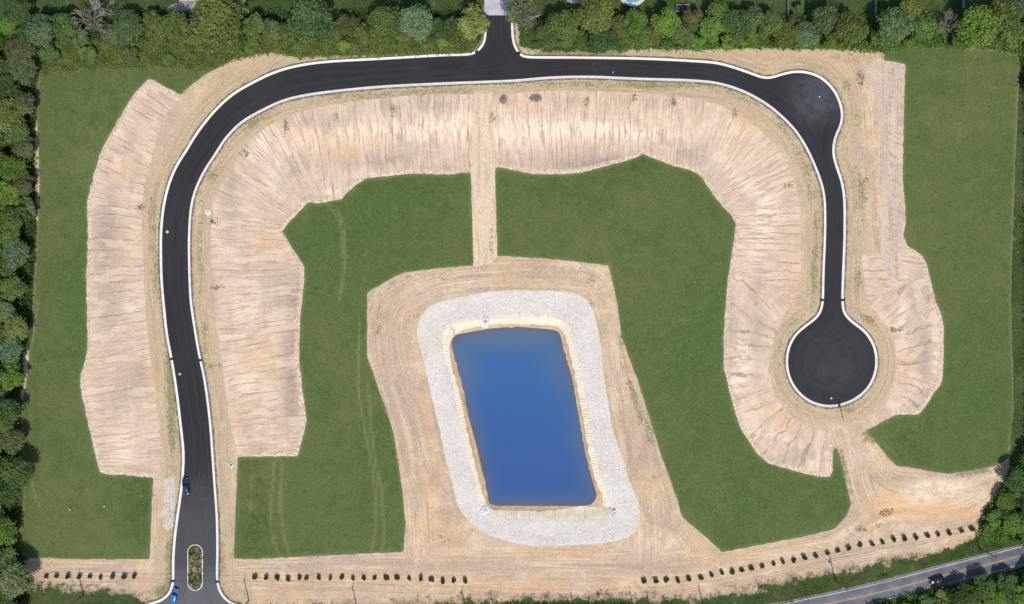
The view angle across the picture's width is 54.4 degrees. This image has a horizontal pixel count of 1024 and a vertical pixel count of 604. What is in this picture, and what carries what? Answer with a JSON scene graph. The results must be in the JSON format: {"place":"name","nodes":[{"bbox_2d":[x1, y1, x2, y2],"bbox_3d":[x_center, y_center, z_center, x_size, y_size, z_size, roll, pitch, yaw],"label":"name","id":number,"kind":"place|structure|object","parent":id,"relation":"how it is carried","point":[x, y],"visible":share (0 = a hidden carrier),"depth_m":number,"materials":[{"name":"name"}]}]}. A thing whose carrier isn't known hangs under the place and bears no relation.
{"place":"outdoors","nodes":[
{"label":"outdoors","id":0,"kind":"place"},
{"bbox_2d":[18,60,229,559],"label":"lawn","id":1,"kind":"structure","parent":0,"point":[79,115],"depth_m":280.80,"materials":[{"name":"green plant"}]},
{"bbox_2d":[80,79,180,476],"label":"graded bank","id":2,"kind":"structure","parent":0,"point":[117,389],"depth_m":280.59,"materials":[{"name":"beige soil"}]},
{"bbox_2d":[210,94,472,456],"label":"graded bank","id":3,"kind":"structure","parent":0,"point":[275,181],"depth_m":280.72,"materials":[{"name":"beige soil"}]},
{"bbox_2d":[233,172,473,558],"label":"lawn","id":4,"kind":"structure","parent":0,"point":[333,486],"depth_m":280.76,"materials":[{"name":"green plant"}]},
{"bbox_2d":[471,93,496,266],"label":"path","id":5,"kind":"structure","parent":0,"point":[483,166],"depth_m":280.78,"materials":[{"name":"soil"}]},
{"bbox_2d":[484,0,511,14],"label":"driveway","id":6,"kind":"structure","parent":0,"point":[494,7],"depth_m":279.99,"materials":[{"name":"concrete"}]},
{"bbox_2d":[0,0,1023,603],"bbox_3d":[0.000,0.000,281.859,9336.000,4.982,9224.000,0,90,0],"label":"ground","id":7,"kind":"structure","parent":0,"point":[664,540],"depth_m":280.75,"materials":[{"name":"beige soil"}]},
{"bbox_2d":[0,298,16,322],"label":"tree","id":8,"kind":"object","parent":7,"relation":"on","point":[7,310],"visible":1,"depth_m":275.57,"materials":[{"name":"green plant"}]},
{"bbox_2d":[0,14,17,35],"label":"tree","id":9,"kind":"object","parent":7,"relation":"on","point":[7,26],"visible":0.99,"depth_m":275.75,"materials":[{"name":"green plant"}]},
{"bbox_2d":[0,516,18,545],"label":"tree","id":10,"kind":"object","parent":7,"relation":"on","point":[8,533],"visible":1,"depth_m":274.76,"materials":[{"name":"green plant"}]},
{"bbox_2d":[0,479,20,509],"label":"tree","id":11,"kind":"object","parent":7,"relation":"on","point":[6,497],"visible":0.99,"depth_m":274.75,"materials":[{"name":"green plant"}]},
{"bbox_2d":[0,224,20,247],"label":"tree","id":12,"kind":"object","parent":7,"relation":"on","point":[7,235],"visible":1,"depth_m":275.18,"materials":[{"name":"green plant"}]},
{"bbox_2d":[0,545,21,568],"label":"tree","id":13,"kind":"object","parent":7,"relation":"on","point":[8,554],"visible":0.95,"depth_m":275.24,"materials":[{"name":"green plant"}]},
{"bbox_2d":[0,73,22,98],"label":"tree","id":14,"kind":"object","parent":7,"relation":"on","point":[8,86],"visible":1,"depth_m":274.69,"materials":[{"name":"green plant"}]},
{"bbox_2d":[0,335,23,364],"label":"tree","id":15,"kind":"object","parent":7,"relation":"on","point":[10,350],"visible":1,"depth_m":275.46,"materials":[{"name":"green plant"}]},
{"bbox_2d":[0,396,24,426],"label":"tree","id":16,"kind":"object","parent":7,"relation":"on","point":[11,410],"visible":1,"depth_m":273.92,"materials":[{"name":"green plant"}]},
{"bbox_2d":[0,183,24,206],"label":"tree","id":17,"kind":"object","parent":7,"relation":"on","point":[9,190],"visible":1,"depth_m":274.87,"materials":[{"name":"green plant"}]},
{"bbox_2d":[0,96,26,132],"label":"tree","id":18,"kind":"object","parent":7,"relation":"on","point":[9,115],"visible":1,"depth_m":274.36,"materials":[{"name":"green plant"}]},
{"bbox_2d":[0,273,26,301],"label":"tree","id":19,"kind":"object","parent":7,"relation":"on","point":[12,287],"visible":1,"depth_m":275.61,"materials":[{"name":"green plant"}]},
{"bbox_2d":[0,362,26,390],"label":"tree","id":20,"kind":"object","parent":7,"relation":"on","point":[14,376],"visible":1,"depth_m":275.32,"materials":[{"name":"green plant"}]},
{"bbox_2d":[0,429,26,454],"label":"tree","id":21,"kind":"object","parent":7,"relation":"on","point":[10,440],"visible":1,"depth_m":275.41,"materials":[{"name":"green plant"}]},
{"bbox_2d":[0,155,30,180],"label":"tree","id":22,"kind":"object","parent":7,"relation":"on","point":[14,167],"visible":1,"depth_m":274.43,"materials":[{"name":"green plant"}]},
{"bbox_2d":[0,204,31,231],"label":"tree","id":23,"kind":"object","parent":7,"relation":"on","point":[14,217],"visible":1,"depth_m":273.98,"materials":[{"name":"green plant"}]},
{"bbox_2d":[1,239,31,270],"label":"tree","id":24,"kind":"object","parent":7,"relation":"on","point":[16,256],"visible":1,"depth_m":275.32,"materials":[{"name":"green plant"}]},
{"bbox_2d":[0,454,33,495],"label":"tree","id":25,"kind":"object","parent":7,"relation":"on","point":[17,472],"visible":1,"depth_m":274.40,"materials":[{"name":"green plant"}]},
{"bbox_2d":[3,314,30,342],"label":"tree","id":26,"kind":"object","parent":7,"relation":"on","point":[16,325],"visible":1,"depth_m":274.83,"materials":[{"name":"green plant"}]},
{"bbox_2d":[4,122,29,143],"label":"tree","id":27,"kind":"object","parent":7,"relation":"on","point":[20,133],"visible":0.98,"depth_m":275.29,"materials":[{"name":"green plant"}]},
{"bbox_2d":[0,559,35,602],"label":"tree","id":28,"kind":"object","parent":7,"relation":"on","point":[16,579],"visible":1,"depth_m":273.25,"materials":[{"name":"green plant"}]},
{"bbox_2d":[5,37,32,67],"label":"tree","id":29,"kind":"object","parent":7,"relation":"on","point":[13,54],"visible":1,"depth_m":274.58,"materials":[{"name":"green plant"}]},
{"bbox_2d":[0,32,38,603],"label":"undergrowth","id":30,"kind":"object","parent":7,"relation":"on","point":[25,236],"visible":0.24,"depth_m":280.21,"materials":[{"name":"green plant"}]},
{"bbox_2d":[6,0,33,25],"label":"tree","id":31,"kind":"object","parent":7,"relation":"on","point":[18,13],"visible":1,"depth_m":274.90,"materials":[{"name":"green plant"}]},
{"bbox_2d":[6,58,38,85],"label":"tree","id":32,"kind":"object","parent":7,"relation":"on","point":[25,73],"visible":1,"depth_m":275.38,"materials":[{"name":"green plant"}]},
{"bbox_2d":[10,136,35,160],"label":"tree","id":33,"kind":"object","parent":7,"relation":"on","point":[23,148],"visible":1,"depth_m":275.84,"materials":[{"name":"green plant"}]},
{"bbox_2d":[10,92,36,115],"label":"tree","id":34,"kind":"object","parent":7,"relation":"on","point":[27,99],"visible":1,"depth_m":275.31,"materials":[{"name":"green plant"}]},
{"bbox_2d":[12,173,36,197],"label":"tree","id":35,"kind":"object","parent":7,"relation":"on","point":[22,186],"visible":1,"depth_m":275.19,"materials":[{"name":"green plant"}]},
{"bbox_2d":[23,11,54,48],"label":"tree","id":36,"kind":"object","parent":7,"relation":"on","point":[39,30],"visible":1,"depth_m":272.72,"materials":[{"name":"green plant"}]},
{"bbox_2d":[49,12,81,42],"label":"tree","id":37,"kind":"object","parent":7,"relation":"on","point":[63,26],"visible":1,"depth_m":273.18,"materials":[{"name":"green plant"}]},
{"bbox_2d":[78,46,97,63],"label":"tree","id":38,"kind":"object","parent":7,"relation":"on","point":[88,55],"visible":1,"depth_m":278.18,"materials":[{"name":"green plant"}]},
{"bbox_2d":[70,0,116,32],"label":"tree","id":39,"kind":"object","parent":7,"relation":"on","point":[95,8],"visible":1,"depth_m":273.72,"materials":[{"name":"grey plant"}]},
{"bbox_2d":[110,7,146,45],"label":"tree","id":40,"kind":"object","parent":7,"relation":"on","point":[129,26],"visible":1,"depth_m":274.09,"materials":[{"name":"green plant"}]},
{"bbox_2d":[121,45,139,64],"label":"tree","id":41,"kind":"object","parent":7,"relation":"on","point":[129,55],"visible":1,"depth_m":278.54,"materials":[{"name":"green plant"}]},
{"bbox_2d":[141,10,163,31],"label":"tree","id":42,"kind":"object","parent":7,"relation":"on","point":[152,15],"visible":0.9,"depth_m":275.28,"materials":[{"name":"green plant"}]},
{"bbox_2d":[161,477,175,530],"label":"gravel patch","id":43,"kind":"object","parent":7,"relation":"on","point":[169,502],"visible":1,"depth_m":280.04,"materials":[{"name":"beige gravel"}]},
{"bbox_2d":[151,8,190,48],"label":"tree","id":44,"kind":"object","parent":7,"relation":"on","point":[172,27],"visible":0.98,"depth_m":273.14,"materials":[{"name":"green plant"}]},
{"bbox_2d":[187,544,202,590],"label":"kerb","id":45,"kind":"structure","parent":7,"relation":"on","point":[187,567],"depth_m":279.85,"materials":[{"name":"concrete"}]},
{"bbox_2d":[188,545,201,589],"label":"median bed","id":46,"kind":"object","parent":45,"relation":"in","point":[193,569],"visible":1,"depth_m":279.92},
{"bbox_2d":[184,0,249,53],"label":"tree","id":47,"kind":"object","parent":7,"relation":"on","point":[219,20],"visible":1,"depth_m":268.17,"materials":[{"name":"green plant"}]},
{"bbox_2d":[20,6,481,43],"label":"undergrowth","id":48,"kind":"object","parent":7,"relation":"on","point":[277,16],"visible":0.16,"depth_m":279.79,"materials":[{"name":"green plant"}]},
{"bbox_2d":[241,12,265,45],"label":"tree","id":49,"kind":"object","parent":7,"relation":"on","point":[253,25],"visible":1,"depth_m":274.35,"materials":[{"name":"green plant"}]},
{"bbox_2d":[33,36,481,76],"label":"undergrowth","id":50,"kind":"object","parent":7,"relation":"on","point":[109,51],"visible":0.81,"depth_m":279.95,"materials":[{"name":"green plant"}]},
{"bbox_2d":[262,18,280,43],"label":"tree","id":51,"kind":"object","parent":7,"relation":"on","point":[271,32],"visible":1,"depth_m":274.56,"materials":[{"name":"green plant"}]},
{"bbox_2d":[284,0,335,45],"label":"tree","id":52,"kind":"object","parent":7,"relation":"on","point":[309,19],"visible":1,"depth_m":268.25,"materials":[{"name":"green plant"}]},
{"bbox_2d":[148,15,485,603],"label":"kerb","id":53,"kind":"structure","parent":7,"relation":"on","point":[161,228],"depth_m":279.95,"materials":[{"name":"concrete"}]},
{"bbox_2d":[334,14,359,35],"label":"tree","id":54,"kind":"object","parent":7,"relation":"on","point":[345,24],"visible":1,"depth_m":275.23,"materials":[{"name":"green plant"}]},
{"bbox_2d":[364,5,402,48],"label":"tree","id":55,"kind":"object","parent":7,"relation":"on","point":[383,21],"visible":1,"depth_m":271.95,"materials":[{"name":"green plant"}]},
{"bbox_2d":[395,3,434,42],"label":"tree","id":56,"kind":"object","parent":7,"relation":"on","point":[415,23],"visible":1,"depth_m":270.93,"materials":[{"name":"green plant"}]},
{"bbox_2d":[429,17,451,39],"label":"tree","id":57,"kind":"object","parent":7,"relation":"on","point":[439,26],"visible":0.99,"depth_m":274.90,"materials":[{"name":"green plant"}]},
{"bbox_2d":[446,16,464,41],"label":"tree","id":58,"kind":"object","parent":7,"relation":"on","point":[455,33],"visible":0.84,"depth_m":274.69,"materials":[{"name":"green plant"}]},
{"bbox_2d":[457,1,490,40],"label":"tree","id":59,"kind":"object","parent":7,"relation":"on","point":[473,23],"visible":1,"depth_m":272.29,"materials":[{"name":"green plant"}]},
{"bbox_2d":[502,0,541,32],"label":"tree","id":60,"kind":"object","parent":7,"relation":"on","point":[519,13],"visible":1,"depth_m":270.11,"materials":[{"name":"green plant"}]},
{"bbox_2d":[417,290,639,546],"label":"gravel apron","id":61,"kind":"object","parent":7,"relation":"on","point":[574,312],"visible":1,"depth_m":281.04,"materials":[{"name":"white gravel"}]},
{"bbox_2d":[188,23,877,603],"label":"kerb","id":62,"kind":"structure","parent":7,"relation":"on","point":[568,77],"depth_m":279.95,"materials":[{"name":"concrete"}]},
{"bbox_2d":[531,20,558,51],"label":"tree","id":63,"kind":"object","parent":7,"relation":"on","point":[545,41],"visible":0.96,"depth_m":272.69,"materials":[{"name":"green plant"}]},
{"bbox_2d":[545,9,580,47],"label":"tree","id":64,"kind":"object","parent":7,"relation":"on","point":[565,24],"visible":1,"depth_m":271.77,"materials":[{"name":"green plant"}]},
{"bbox_2d":[573,29,590,52],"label":"tree","id":65,"kind":"object","parent":7,"relation":"on","point":[582,37],"visible":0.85,"depth_m":275.75,"materials":[{"name":"green plant"}]},
{"bbox_2d":[575,0,616,35],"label":"tree","id":66,"kind":"object","parent":7,"relation":"on","point":[597,14],"visible":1,"depth_m":271.51,"materials":[{"name":"green plant"}]},
{"bbox_2d":[586,28,620,53],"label":"tree","id":67,"kind":"object","parent":7,"relation":"on","point":[603,41],"visible":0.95,"depth_m":272.66,"materials":[{"name":"green plant"}]},
{"bbox_2d":[607,14,626,38],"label":"tree","id":68,"kind":"object","parent":7,"relation":"on","point":[616,24],"visible":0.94,"depth_m":274.08,"materials":[{"name":"green plant"}]},
{"bbox_2d":[622,7,651,41],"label":"tree","id":69,"kind":"object","parent":7,"relation":"on","point":[635,22],"visible":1,"depth_m":273.26,"materials":[{"name":"green plant"}]},
{"bbox_2d":[634,25,659,47],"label":"tree","id":70,"kind":"object","parent":7,"relation":"on","point":[650,38],"visible":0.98,"depth_m":274.30,"materials":[{"name":"green plant"}]},
{"bbox_2d":[648,6,680,38],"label":"tree","id":71,"kind":"object","parent":7,"relation":"on","point":[667,21],"visible":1,"depth_m":273.08,"materials":[{"name":"green plant"}]},
{"bbox_2d":[669,20,696,49],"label":"tree","id":72,"kind":"object","parent":7,"relation":"on","point":[685,36],"visible":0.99,"depth_m":273.35,"materials":[{"name":"green plant"}]},
{"bbox_2d":[682,6,703,32],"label":"tree","id":73,"kind":"object","parent":7,"relation":"on","point":[694,22],"visible":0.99,"depth_m":274.67,"materials":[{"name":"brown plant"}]},
{"bbox_2d":[699,15,726,43],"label":"tree","id":74,"kind":"object","parent":7,"relation":"on","point":[711,29],"visible":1,"depth_m":273.33,"materials":[{"name":"green plant"}]},
{"bbox_2d":[705,0,731,19],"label":"tree","id":75,"kind":"object","parent":7,"relation":"on","point":[717,8],"visible":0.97,"depth_m":274.46,"materials":[{"name":"green plant"}]},
{"bbox_2d":[720,8,752,40],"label":"tree","id":76,"kind":"object","parent":7,"relation":"on","point":[736,25],"visible":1,"depth_m":273.18,"materials":[{"name":"green plant"}]},
{"bbox_2d":[737,29,759,48],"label":"tree","id":77,"kind":"object","parent":7,"relation":"on","point":[751,36],"visible":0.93,"depth_m":275.35,"materials":[{"name":"green plant"}]},
{"bbox_2d":[746,5,763,31],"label":"tree","id":78,"kind":"object","parent":7,"relation":"on","point":[756,17],"visible":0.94,"depth_m":274.32,"materials":[{"name":"green plant"}]},
{"bbox_2d":[758,7,783,40],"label":"tree","id":79,"kind":"object","parent":7,"relation":"on","point":[769,24],"visible":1,"depth_m":274.02,"materials":[{"name":"green plant"}]},
{"bbox_2d":[520,10,1023,56],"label":"undergrowth","id":80,"kind":"object","parent":7,"relation":"on","point":[937,39],"visible":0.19,"depth_m":279.63,"materials":[{"name":"green plant"}]},
{"bbox_2d":[772,19,798,48],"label":"tree","id":81,"kind":"object","parent":7,"relation":"on","point":[788,36],"visible":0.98,"depth_m":274.26,"materials":[{"name":"green plant"}]},
{"bbox_2d":[794,19,819,50],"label":"tree","id":82,"kind":"object","parent":7,"relation":"on","point":[808,36],"visible":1,"depth_m":274.76,"materials":[{"name":"green plant"}]},
{"bbox_2d":[809,3,840,33],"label":"tree","id":83,"kind":"object","parent":7,"relation":"on","point":[825,19],"visible":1,"depth_m":273.88,"materials":[{"name":"green plant"}]},
{"bbox_2d":[833,11,869,50],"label":"tree","id":84,"kind":"object","parent":7,"relation":"on","point":[850,29],"visible":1,"depth_m":272.48,"materials":[{"name":"green plant"}]},
{"bbox_2d":[729,534,1020,603],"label":"rough grass","id":85,"kind":"structure","parent":7,"relation":"on","point":[806,588],"depth_m":280.74,"materials":[{"name":"green plant"}]},
{"bbox_2d":[876,7,915,48],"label":"tree","id":86,"kind":"object","parent":7,"relation":"on","point":[896,26],"visible":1,"depth_m":271.52,"materials":[{"name":"green plant"}]},
{"bbox_2d":[770,544,1023,603],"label":"road shoulder","id":87,"kind":"object","parent":7,"relation":"on","point":[897,576],"visible":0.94,"depth_m":280.81},
{"bbox_2d":[896,0,923,19],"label":"tree","id":88,"kind":"object","parent":7,"relation":"on","point":[912,8],"visible":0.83,"depth_m":274.45,"materials":[{"name":"green plant"}]},
{"bbox_2d":[912,11,936,40],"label":"tree","id":89,"kind":"object","parent":7,"relation":"on","point":[924,29],"visible":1,"depth_m":274.08,"materials":[{"name":"green plant"}]},
{"bbox_2d":[868,567,1023,603],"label":"undergrowth","id":90,"kind":"object","parent":7,"relation":"on","point":[931,593],"visible":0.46,"depth_m":280.19,"materials":[{"name":"green plant"}]},
{"bbox_2d":[947,582,974,603],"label":"tree","id":91,"kind":"object","parent":7,"relation":"on","point":[961,593],"visible":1,"depth_m":276.00,"materials":[{"name":"green plant"}]},
{"bbox_2d":[950,2,1003,50],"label":"tree","id":92,"kind":"object","parent":7,"relation":"on","point":[977,25],"visible":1,"depth_m":271.38,"materials":[{"name":"green plant"}]},
{"bbox_2d":[971,572,995,600],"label":"tree","id":93,"kind":"object","parent":7,"relation":"on","point":[982,585],"visible":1,"depth_m":276.50,"materials":[{"name":"green plant"}]},
{"bbox_2d":[976,452,1023,543],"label":"undergrowth","id":94,"kind":"object","parent":7,"relation":"on","point":[1004,536],"visible":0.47,"depth_m":279.99,"materials":[{"name":"green plant"}]},
{"bbox_2d":[986,0,1021,31],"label":"tree","id":95,"kind":"object","parent":7,"relation":"on","point":[1002,8],"visible":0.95,"depth_m":272.20,"materials":[{"name":"green plant"}]},
{"bbox_2d":[995,489,1018,510],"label":"tree","id":96,"kind":"object","parent":7,"relation":"on","point":[1006,500],"visible":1,"depth_m":277.25,"materials":[{"name":"green plant"}]},
{"bbox_2d":[995,572,1020,596],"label":"tree","id":97,"kind":"object","parent":7,"relation":"on","point":[1007,583],"visible":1,"depth_m":276.95,"materials":[{"name":"green plant"}]},
{"bbox_2d":[999,15,1023,48],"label":"tree","id":98,"kind":"object","parent":7,"relation":"on","point":[1012,37],"visible":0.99,"depth_m":273.35,"materials":[{"name":"green plant"}]},
{"bbox_2d":[1000,509,1023,534],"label":"tree","id":99,"kind":"object","parent":7,"relation":"on","point":[1012,522],"visible":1,"depth_m":276.57,"materials":[{"name":"green plant"}]},
{"bbox_2d":[1002,463,1023,493],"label":"tree","id":100,"kind":"object","parent":7,"relation":"on","point":[1015,482],"visible":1,"depth_m":275.63,"materials":[{"name":"green plant"}]},
{"bbox_2d":[1007,582,1023,603],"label":"tree","id":101,"kind":"object","parent":7,"relation":"on","point":[1017,593],"visible":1,"depth_m":275.71,"materials":[{"name":"green plant"}]},
{"bbox_2d":[155,14,874,603],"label":"road","id":102,"kind":"structure","parent":0,"point":[831,352],"depth_m":280.00,"materials":[{"name":"black asphalt"}]},
{"bbox_2d":[452,327,595,505],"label":"water","id":103,"kind":"structure","parent":0,"point":[520,396],"depth_m":281.98,"materials":[{"name":"blue liquid"}]},
{"bbox_2d":[442,316,612,519],"bbox_3d":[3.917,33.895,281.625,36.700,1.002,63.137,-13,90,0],"label":"pond bank","id":104,"kind":"structure","parent":0,"point":[578,512],"depth_m":281.39,"materials":[{"name":"beige soil"}]},
{"bbox_2d":[493,90,832,476],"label":"graded bank","id":105,"kind":"structure","parent":0,"point":[738,164],"depth_m":280.60,"materials":[{"name":"beige soil"}]},
{"bbox_2d":[495,154,850,551],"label":"lawn","id":106,"kind":"structure","parent":0,"point":[656,236],"depth_m":280.81,"materials":[{"name":"green plant"}]},
{"bbox_2d":[865,57,904,283],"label":"haul track","id":107,"kind":"structure","parent":0,"point":[886,78],"depth_m":280.60,"materials":[{"name":"beige soil"}]},
{"bbox_2d":[777,545,1023,603],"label":"country road","id":108,"kind":"structure","parent":0,"point":[948,578],"depth_m":280.79,"materials":[{"name":"grey asphalt"}]},
{"bbox_2d":[862,239,943,414],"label":"graded bank","id":109,"kind":"structure","parent":0,"point":[906,304],"depth_m":280.55,"materials":[{"name":"beige soil"}]},
{"bbox_2d":[867,46,1019,473],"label":"lawn","id":110,"kind":"structure","parent":0,"point":[960,127],"depth_m":280.80,"materials":[{"name":"green plant"}]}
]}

